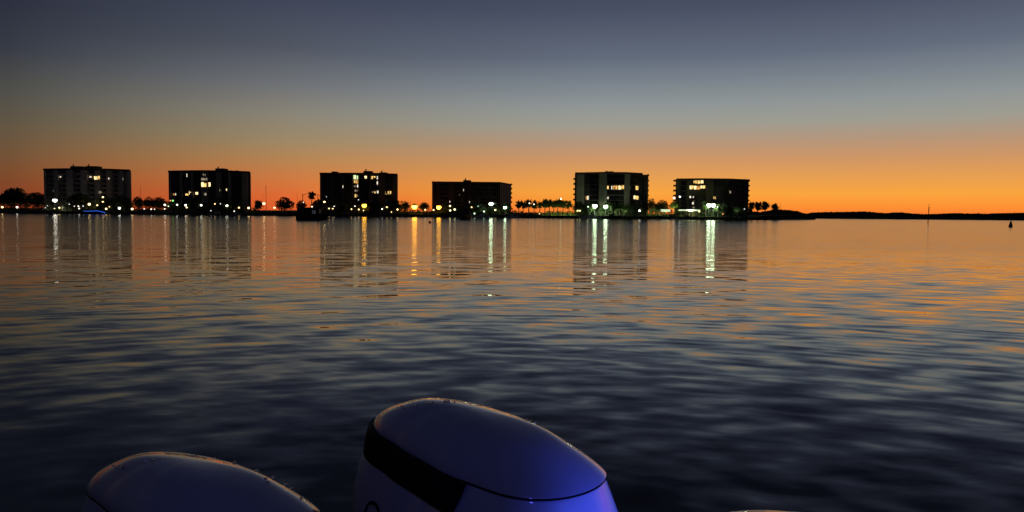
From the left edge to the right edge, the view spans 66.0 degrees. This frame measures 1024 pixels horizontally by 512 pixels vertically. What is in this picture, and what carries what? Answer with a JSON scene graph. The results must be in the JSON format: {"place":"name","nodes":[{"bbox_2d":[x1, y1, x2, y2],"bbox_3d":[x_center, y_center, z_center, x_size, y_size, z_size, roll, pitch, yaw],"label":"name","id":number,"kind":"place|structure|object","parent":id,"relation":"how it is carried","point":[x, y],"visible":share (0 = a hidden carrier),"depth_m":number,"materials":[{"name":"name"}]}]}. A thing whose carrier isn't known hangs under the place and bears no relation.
{"place":"outdoors","nodes":[
{"label":"outdoors","id":0,"kind":"place"},
{"bbox_2d":[80,451,319,511],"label":"outboard engine","id":1,"kind":"object","parent":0,"point":[160,481],"visible":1,"depth_m":1.80,"materials":[{"name":"paint"}]},
{"bbox_2d":[0,208,787,217],"bbox_3d":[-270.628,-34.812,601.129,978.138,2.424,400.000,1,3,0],"label":"ground","id":2,"kind":"structure","parent":0,"point":[163,210],"depth_m":419.27,"materials":[{"name":"black"}]},
{"bbox_2d":[0,194,8,204],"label":"tree","id":3,"kind":"object","parent":2,"relation":"on","point":[2,201],"visible":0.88,"depth_m":446.17,"materials":[{"name":"black plant"}]},
{"bbox_2d":[0,187,26,206],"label":"tree","id":4,"kind":"object","parent":2,"relation":"on","point":[16,194],"visible":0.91,"depth_m":447.06,"materials":[{"name":"black plant"}]},
{"bbox_2d":[23,192,43,206],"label":"tree","id":5,"kind":"object","parent":2,"relation":"on","point":[37,197],"visible":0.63,"depth_m":446.69,"materials":[{"name":"black plant"}]},
{"bbox_2d":[62,205,71,210],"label":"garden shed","id":6,"kind":"structure","parent":2,"relation":"on","point":[66,207],"depth_m":403.61,"materials":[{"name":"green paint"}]},
{"bbox_2d":[64,192,94,210],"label":"tree","id":7,"kind":"object","parent":2,"relation":"on","point":[77,199],"visible":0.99,"depth_m":406.36,"materials":[{"name":"black plant"}]},
{"bbox_2d":[43,164,131,209],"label":"apartment block","id":8,"kind":"structure","parent":2,"relation":"on","point":[94,183],"depth_m":429.83,"materials":[{"name":"beige paint"}]},
{"bbox_2d":[95,196,115,210],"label":"tree","id":9,"kind":"object","parent":2,"relation":"on","point":[105,203],"visible":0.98,"depth_m":405.82,"materials":[{"name":"black plant"}]},
{"bbox_2d":[109,195,131,209],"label":"tree","id":10,"kind":"object","parent":2,"relation":"on","point":[121,201],"visible":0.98,"depth_m":408.54,"materials":[{"name":"black plant"}]},
{"bbox_2d":[1,199,259,212],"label":"shrubbery","id":11,"kind":"object","parent":2,"relation":"on","point":[92,207],"visible":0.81,"depth_m":408.39,"materials":[{"name":"black plant"}]},
{"bbox_2d":[131,197,144,206],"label":"tree","id":12,"kind":"object","parent":2,"relation":"on","point":[139,199],"visible":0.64,"depth_m":414.04,"materials":[{"name":"black plant"}]},
{"bbox_2d":[142,196,153,206],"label":"tree","id":13,"kind":"object","parent":2,"relation":"on","point":[148,198],"visible":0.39,"depth_m":418.12,"materials":[{"name":"black plant"}]},
{"bbox_2d":[152,197,166,208],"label":"tree","id":14,"kind":"object","parent":2,"relation":"on","point":[161,200],"visible":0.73,"depth_m":416.31,"materials":[{"name":"black plant"}]},
{"bbox_2d":[167,199,184,210],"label":"tree","id":15,"kind":"object","parent":2,"relation":"on","point":[172,205],"visible":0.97,"depth_m":406.34,"materials":[{"name":"black plant"}]},
{"bbox_2d":[186,197,205,211],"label":"tree","id":16,"kind":"object","parent":2,"relation":"on","point":[195,203],"visible":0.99,"depth_m":405.23,"materials":[{"name":"black plant"}]},
{"bbox_2d":[168,167,250,210],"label":"apartment block","id":17,"kind":"structure","parent":2,"relation":"on","point":[186,186],"depth_m":427.26,"materials":[{"name":"brown paint"}]},
{"bbox_2d":[204,196,225,210],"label":"tree","id":18,"kind":"object","parent":2,"relation":"on","point":[214,202],"visible":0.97,"depth_m":405.72,"materials":[{"name":"black plant"}]},
{"bbox_2d":[222,197,243,210],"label":"tree","id":19,"kind":"object","parent":2,"relation":"on","point":[231,202],"visible":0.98,"depth_m":404.72,"materials":[{"name":"black plant"}]},
{"bbox_2d":[254,200,263,209],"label":"palm tree","id":20,"kind":"object","parent":2,"relation":"on","point":[258,204],"visible":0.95,"depth_m":428.65,"materials":[{"name":"black plant"}]},
{"bbox_2d":[275,197,294,210],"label":"tree","id":21,"kind":"object","parent":2,"relation":"on","point":[281,204],"visible":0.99,"depth_m":422.55,"materials":[{"name":"black plant"}]},
{"bbox_2d":[296,200,306,206],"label":"tree","id":22,"kind":"object","parent":2,"relation":"on","point":[299,204],"visible":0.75,"depth_m":422.07,"materials":[{"name":"black plant"}]},
{"bbox_2d":[308,191,316,204],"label":"palm tree","id":23,"kind":"object","parent":2,"relation":"on","point":[311,195],"visible":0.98,"depth_m":434.02,"materials":[{"name":"black plant"}]},
{"bbox_2d":[310,199,329,211],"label":"tree","id":24,"kind":"object","parent":2,"relation":"on","point":[317,202],"visible":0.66,"depth_m":419.19,"materials":[{"name":"black plant"}]},
{"bbox_2d":[328,201,347,212],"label":"tree","id":25,"kind":"object","parent":2,"relation":"on","point":[339,206],"visible":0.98,"depth_m":404.44,"materials":[{"name":"black plant"}]},
{"bbox_2d":[249,205,434,213],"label":"shrubbery","id":26,"kind":"object","parent":2,"relation":"on","point":[360,211],"visible":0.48,"depth_m":409.04,"materials":[{"name":"black plant"}]},
{"bbox_2d":[319,169,397,212],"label":"apartment block","id":27,"kind":"structure","parent":2,"relation":"on","point":[351,189],"depth_m":423.91,"materials":[{"name":"brown paint"}]},
{"bbox_2d":[360,180,368,183],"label":"window","id":28,"kind":"structure","parent":27,"relation":"in","point":[361,181],"depth_m":423.50,"materials":[{"name":"black glass"}]},
{"bbox_2d":[360,185,368,188],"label":"window","id":29,"kind":"structure","parent":27,"relation":"in","point":[361,186],"depth_m":423.60,"materials":[{"name":"black glass"}]},
{"bbox_2d":[360,194,368,197],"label":"window","id":30,"kind":"structure","parent":27,"relation":"in","point":[361,195],"depth_m":423.91,"materials":[{"name":"black glass"}]},
{"bbox_2d":[360,199,368,202],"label":"window","id":31,"kind":"structure","parent":27,"relation":"in","point":[361,200],"depth_m":424.01,"materials":[{"name":"black glass"}]},
{"bbox_2d":[362,201,382,213],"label":"tree","id":32,"kind":"object","parent":2,"relation":"on","point":[375,206],"visible":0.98,"depth_m":403.99,"materials":[{"name":"black plant"}]},
{"bbox_2d":[383,200,404,212],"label":"tree","id":33,"kind":"object","parent":2,"relation":"on","point":[393,205],"visible":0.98,"depth_m":404.59,"materials":[{"name":"black plant"}]},
{"bbox_2d":[418,202,429,209],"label":"tree","id":34,"kind":"object","parent":2,"relation":"on","point":[424,205],"visible":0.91,"depth_m":428.22,"materials":[{"name":"black plant"}]},
{"bbox_2d":[439,203,454,213],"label":"tree","id":35,"kind":"object","parent":2,"relation":"on","point":[447,208],"visible":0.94,"depth_m":406.32,"materials":[{"name":"black plant"}]},
{"bbox_2d":[432,178,511,212],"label":"apartment block","id":36,"kind":"structure","parent":2,"relation":"on","point":[464,193],"depth_m":426.81,"materials":[{"name":"brown"}]},
{"bbox_2d":[465,202,485,213],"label":"tree","id":37,"kind":"object","parent":2,"relation":"on","point":[477,208],"visible":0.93,"depth_m":405.73,"materials":[{"name":"black plant"}]},
{"bbox_2d":[435,205,541,214],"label":"shrubbery","id":38,"kind":"object","parent":2,"relation":"on","point":[503,211],"visible":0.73,"depth_m":410.52,"materials":[{"name":"black plant"}]},
{"bbox_2d":[501,203,510,213],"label":"tree","id":39,"kind":"object","parent":2,"relation":"on","point":[508,208],"visible":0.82,"depth_m":407.69,"materials":[{"name":"green plant"}]},
{"bbox_2d":[515,200,521,210],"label":"palm tree","id":40,"kind":"object","parent":2,"relation":"on","point":[518,205],"visible":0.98,"depth_m":428.23,"materials":[{"name":"black plant"}]},
{"bbox_2d":[524,199,532,211],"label":"palm tree","id":41,"kind":"object","parent":2,"relation":"on","point":[527,204],"visible":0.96,"depth_m":428.33,"materials":[{"name":"black plant"}]},
{"bbox_2d":[531,200,537,210],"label":"palm tree","id":42,"kind":"object","parent":2,"relation":"on","point":[535,203],"visible":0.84,"depth_m":431.62,"materials":[{"name":"black plant"}]},
{"bbox_2d":[537,202,543,211],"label":"palm tree","id":43,"kind":"object","parent":2,"relation":"on","point":[540,204],"visible":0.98,"depth_m":428.46,"materials":[{"name":"green plant"}]},
{"bbox_2d":[542,198,549,211],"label":"palm tree","id":44,"kind":"object","parent":2,"relation":"on","point":[545,202],"visible":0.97,"depth_m":429.15,"materials":[{"name":"green plant"}]},
{"bbox_2d":[550,201,557,210],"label":"palm tree","id":45,"kind":"object","parent":2,"relation":"on","point":[553,204],"visible":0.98,"depth_m":428.56,"materials":[{"name":"green plant"}]},
{"bbox_2d":[554,198,562,210],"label":"palm tree","id":46,"kind":"object","parent":2,"relation":"on","point":[558,202],"visible":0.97,"depth_m":430.27,"materials":[{"name":"green plant"}]},
{"bbox_2d":[539,211,578,214],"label":"hedge","id":47,"kind":"object","parent":2,"relation":"on","point":[553,213],"visible":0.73,"depth_m":419.24,"materials":[{"name":"green plant"}]},
{"bbox_2d":[560,200,567,211],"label":"palm tree","id":48,"kind":"object","parent":2,"relation":"on","point":[564,204],"visible":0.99,"depth_m":428.21,"materials":[{"name":"green plant"}]},
{"bbox_2d":[566,201,573,213],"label":"palm tree","id":49,"kind":"object","parent":2,"relation":"on","point":[569,204],"visible":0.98,"depth_m":431.08,"materials":[{"name":"green plant"}]},
{"bbox_2d":[572,200,586,215],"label":"tree","id":50,"kind":"object","parent":2,"relation":"on","point":[578,205],"visible":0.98,"depth_m":405.99,"materials":[{"name":"green plant"}]},
{"bbox_2d":[584,201,596,211],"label":"tree","id":51,"kind":"object","parent":2,"relation":"on","point":[590,208],"visible":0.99,"depth_m":405.09,"materials":[{"name":"green plant"}]},
{"bbox_2d":[602,201,612,213],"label":"tree","id":52,"kind":"object","parent":2,"relation":"on","point":[609,205],"visible":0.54,"depth_m":411.86,"materials":[{"name":"green plant"}]},
{"bbox_2d":[573,171,648,214],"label":"apartment block","id":53,"kind":"structure","parent":2,"relation":"on","point":[599,189],"depth_m":421.62,"materials":[{"name":"beige paint"}]},
{"bbox_2d":[590,175,597,178],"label":"window","id":54,"kind":"structure","parent":53,"relation":"in","point":[591,176],"depth_m":421.79,"materials":[{"name":"black glass"}]},
{"bbox_2d":[590,185,597,188],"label":"window","id":55,"kind":"structure","parent":53,"relation":"in","point":[591,186],"depth_m":422.05,"materials":[{"name":"black glass"}]},
{"bbox_2d":[590,190,597,194],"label":"window","id":56,"kind":"structure","parent":53,"relation":"in","point":[592,192],"depth_m":422.15,"materials":[{"name":"black glass"}]},
{"bbox_2d":[590,196,597,199],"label":"window","id":57,"kind":"structure","parent":53,"relation":"in","point":[591,197],"depth_m":422.31,"materials":[{"name":"black glass"}]},
{"bbox_2d":[607,190,622,194],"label":"window","id":58,"kind":"structure","parent":53,"relation":"in","point":[609,192],"depth_m":419.79,"materials":[{"name":"black glass"}]},
{"bbox_2d":[607,196,622,199],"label":"window","id":59,"kind":"structure","parent":53,"relation":"in","point":[611,197],"depth_m":419.89,"materials":[{"name":"black glass"}]},
{"bbox_2d":[607,180,623,183],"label":"window","id":60,"kind":"structure","parent":53,"relation":"in","point":[608,181],"depth_m":419.38,"materials":[{"name":"black glass"}]},
{"bbox_2d":[608,175,623,178],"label":"window","id":61,"kind":"structure","parent":53,"relation":"in","point":[609,176],"depth_m":419.28,"materials":[{"name":"black glass"}]},
{"bbox_2d":[610,202,618,215],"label":"palm tree","id":62,"kind":"object","parent":2,"relation":"on","point":[614,208],"visible":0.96,"depth_m":402.96,"materials":[{"name":"green plant"}]},
{"bbox_2d":[618,201,623,215],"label":"palm tree","id":63,"kind":"object","parent":2,"relation":"on","point":[619,204],"visible":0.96,"depth_m":404.44,"materials":[{"name":"green plant"}]},
{"bbox_2d":[620,204,628,215],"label":"palm tree","id":64,"kind":"object","parent":2,"relation":"on","point":[623,208],"visible":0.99,"depth_m":402.74,"materials":[{"name":"green plant"}]},
{"bbox_2d":[626,203,636,213],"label":"tree","id":65,"kind":"object","parent":2,"relation":"on","point":[632,208],"visible":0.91,"depth_m":406.75,"materials":[{"name":"green plant"}]},
{"bbox_2d":[636,203,648,216],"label":"tree","id":66,"kind":"object","parent":2,"relation":"on","point":[642,208],"visible":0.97,"depth_m":407.20,"materials":[{"name":"green plant"}]},
{"bbox_2d":[646,199,655,207],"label":"tree","id":67,"kind":"object","parent":2,"relation":"on","point":[650,202],"visible":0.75,"depth_m":426.16,"materials":[{"name":"green plant"}]},
{"bbox_2d":[654,199,670,213],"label":"tree","id":68,"kind":"object","parent":2,"relation":"on","point":[663,205],"visible":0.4,"depth_m":424.37,"materials":[{"name":"green plant"}]},
{"bbox_2d":[580,203,747,216],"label":"shrubbery","id":69,"kind":"object","parent":2,"relation":"on","point":[710,214],"visible":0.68,"depth_m":410.46,"materials":[{"name":"green plant"}]},
{"bbox_2d":[659,209,669,215],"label":"open shelter","id":70,"kind":"object","parent":2,"relation":"on","point":[664,210],"visible":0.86,"depth_m":402.40,"materials":[{"name":"fabric"}]},
{"bbox_2d":[668,201,679,216],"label":"tree","id":71,"kind":"object","parent":2,"relation":"on","point":[674,205],"visible":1,"depth_m":403.32,"materials":[{"name":"green plant"}]},
{"bbox_2d":[677,209,699,216],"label":"open shelter","id":72,"kind":"object","parent":2,"relation":"on","point":[684,210],"visible":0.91,"depth_m":402.76,"materials":[{"name":"fabric"}]},
{"bbox_2d":[702,200,708,216],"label":"palm tree","id":73,"kind":"object","parent":2,"relation":"on","point":[704,206],"visible":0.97,"depth_m":408.06,"materials":[{"name":"green plant"}]},
{"bbox_2d":[673,178,749,215],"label":"apartment block","id":74,"kind":"structure","parent":2,"relation":"on","point":[694,193],"depth_m":422.50,"materials":[{"name":"brown paint"}]},
{"bbox_2d":[714,203,720,216],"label":"palm tree","id":75,"kind":"object","parent":2,"relation":"on","point":[716,208],"visible":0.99,"depth_m":404.20,"materials":[{"name":"green plant"}]},
{"bbox_2d":[717,203,732,216],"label":"tree","id":76,"kind":"object","parent":2,"relation":"on","point":[724,210],"visible":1,"depth_m":403.18,"materials":[{"name":"green plant"}]},
{"bbox_2d":[731,203,742,215],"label":"tree","id":77,"kind":"object","parent":2,"relation":"on","point":[736,209],"visible":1,"depth_m":402.68,"materials":[{"name":"green plant"}]},
{"bbox_2d":[740,206,752,216],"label":"tree","id":78,"kind":"object","parent":2,"relation":"on","point":[746,210],"visible":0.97,"depth_m":406.33,"materials":[{"name":"green plant"}]},
{"bbox_2d":[748,201,755,214],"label":"palm tree","id":79,"kind":"object","parent":2,"relation":"on","point":[751,205],"visible":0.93,"depth_m":430.50,"materials":[{"name":"green plant"}]},
{"bbox_2d":[754,201,762,214],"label":"palm tree","id":80,"kind":"object","parent":2,"relation":"on","point":[758,205],"visible":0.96,"depth_m":434.03,"materials":[{"name":"green plant"}]},
{"bbox_2d":[761,201,769,215],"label":"palm tree","id":81,"kind":"object","parent":2,"relation":"on","point":[765,205],"visible":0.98,"depth_m":436.62,"materials":[{"name":"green plant"}]},
{"bbox_2d":[771,203,778,215],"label":"palm tree","id":82,"kind":"object","parent":2,"relation":"on","point":[775,207],"visible":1,"depth_m":443.60,"materials":[{"name":"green plant"}]},
{"bbox_2d":[769,210,781,214],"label":"bush","id":83,"kind":"object","parent":2,"relation":"on","point":[778,212],"visible":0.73,"depth_m":468.03,"materials":[{"name":"green plant"}]},
{"bbox_2d":[748,209,814,219],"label":"treeline","id":84,"kind":"object","parent":2,"relation":"on","point":[794,215],"visible":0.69,"depth_m":520.08,"materials":[{"name":"black plant"}]},
{"bbox_2d":[352,398,617,511],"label":"outboard engine","id":85,"kind":"object","parent":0,"point":[434,455],"visible":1,"depth_m":1.84,"materials":[{"name":"paint"}]},
{"bbox_2d":[0,213,1023,511],"bbox_3d":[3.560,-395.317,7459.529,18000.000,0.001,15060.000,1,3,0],"label":"water","id":86,"kind":"structure","parent":0,"point":[816,365],"depth_m":11.77,"materials":[{"name":"blue liquid"}]},
{"bbox_2d":[30,208,81,213],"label":"wooden pier","id":87,"kind":"structure","parent":86,"relation":"in","point":[61,212],"depth_m":394.24,"materials":[{"name":"brown wood"}]},
{"bbox_2d":[82,210,107,213],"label":"motorboat","id":88,"kind":"object","parent":86,"relation":"on","point":[96,212],"visible":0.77,"depth_m":390.59,"materials":[{"name":"blue"}]},
{"bbox_2d":[111,209,165,214],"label":"wooden pier","id":89,"kind":"structure","parent":86,"relation":"in","point":[121,212],"depth_m":394.23,"materials":[{"name":"brown wood"}]},
{"bbox_2d":[172,208,237,215],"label":"wooden pier","id":90,"kind":"structure","parent":86,"relation":"in","point":[203,213],"depth_m":393.24,"materials":[{"name":"brown wood"}]},
{"bbox_2d":[268,211,295,215],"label":"wooden pier","id":91,"kind":"structure","parent":86,"relation":"in","point":[274,214],"depth_m":394.61,"materials":[{"name":"brown wood"}]},
{"bbox_2d":[275,209,294,215],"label":"motorboat","id":92,"kind":"object","parent":86,"relation":"on","point":[285,213],"visible":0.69,"depth_m":396.63,"materials":[{"name":"grey paint"}]},
{"bbox_2d":[296,193,329,219],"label":"workboat","id":93,"kind":"object","parent":86,"relation":"on","point":[308,213],"visible":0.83,"depth_m":201.42,"materials":[{"name":"black"}]},
{"bbox_2d":[337,212,352,216],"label":"motorboat","id":94,"kind":"object","parent":86,"relation":"on","point":[349,215],"visible":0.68,"depth_m":397.33,"materials":[{"name":"grey paint"}]},
{"bbox_2d":[331,210,399,216],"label":"wooden pier","id":95,"kind":"structure","parent":86,"relation":"in","point":[388,215],"depth_m":394.21,"materials":[{"name":"brown wood"}]},
{"bbox_2d":[0,210,748,219],"bbox_3d":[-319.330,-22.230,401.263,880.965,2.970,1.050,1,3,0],"label":"seawall","id":96,"kind":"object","parent":86,"relation":"in","point":[354,215],"visible":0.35,"depth_m":400.98,"materials":[{"name":"concrete"}]},
{"bbox_2d":[406,211,452,216],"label":"wooden pier","id":97,"kind":"structure","parent":86,"relation":"in","point":[426,215],"depth_m":395.50,"materials":[{"name":"brown wood"}]},
{"bbox_2d":[459,209,471,219],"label":"cabin cruiser","id":98,"kind":"object","parent":86,"relation":"on","point":[464,214],"visible":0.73,"depth_m":249.63,"materials":[{"name":"black"}]},
{"bbox_2d":[472,214,490,217],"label":"motorboat","id":99,"kind":"object","parent":86,"relation":"on","point":[479,216],"visible":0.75,"depth_m":389.71,"materials":[{"name":"grey plastic"}]},
{"bbox_2d":[475,212,519,217],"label":"wooden pier","id":100,"kind":"structure","parent":86,"relation":"in","point":[498,216],"depth_m":393.18,"materials":[{"name":"brown wood"}]},
{"bbox_2d":[505,212,518,217],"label":"motorboat","id":101,"kind":"object","parent":86,"relation":"on","point":[511,216],"visible":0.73,"depth_m":390.24,"materials":[{"name":"grey"}]},
{"bbox_2d":[542,211,572,218],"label":"wooden pier","id":102,"kind":"structure","parent":86,"relation":"in","point":[558,216],"depth_m":394.23,"materials":[{"name":"brown wood"}]},
{"bbox_2d":[578,215,601,218],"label":"motorboat","id":103,"kind":"object","parent":86,"relation":"on","point":[588,217],"visible":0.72,"depth_m":394.45,"materials":[{"name":"plastic"}]},
{"bbox_2d":[601,214,620,218],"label":"motorboat","id":104,"kind":"object","parent":86,"relation":"on","point":[611,216],"visible":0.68,"depth_m":386.59,"materials":[{"name":"black glass"}]},
{"bbox_2d":[604,210,649,218],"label":"wooden pier","id":105,"kind":"structure","parent":86,"relation":"in","point":[636,217],"depth_m":393.65,"materials":[{"name":"brown wood"}]},
{"bbox_2d":[651,211,705,219],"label":"wooden pier","id":106,"kind":"structure","parent":86,"relation":"in","point":[662,217],"depth_m":394.21,"materials":[{"name":"brown wood"}]},
{"bbox_2d":[714,215,750,219],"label":"wooden pier","id":107,"kind":"structure","parent":86,"relation":"in","point":[740,218],"depth_m":394.61,"materials":[{"name":"brown wood"}]},
{"bbox_2d":[807,211,1023,219],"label":"treeline","id":108,"kind":"object","parent":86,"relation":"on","point":[902,215],"visible":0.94,"depth_m":899.56,"materials":[{"name":"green plant"}]},
{"bbox_2d":[0,0,1023,213],"label":"sky","id":109,"kind":"structure","parent":0,"point":[882,106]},
{"bbox_2d":[732,510,795,511],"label":"outboard engine","id":110,"kind":"object","parent":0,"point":[762,511],"visible":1,"depth_m":1.90,"materials":[{"name":"white plastic"}]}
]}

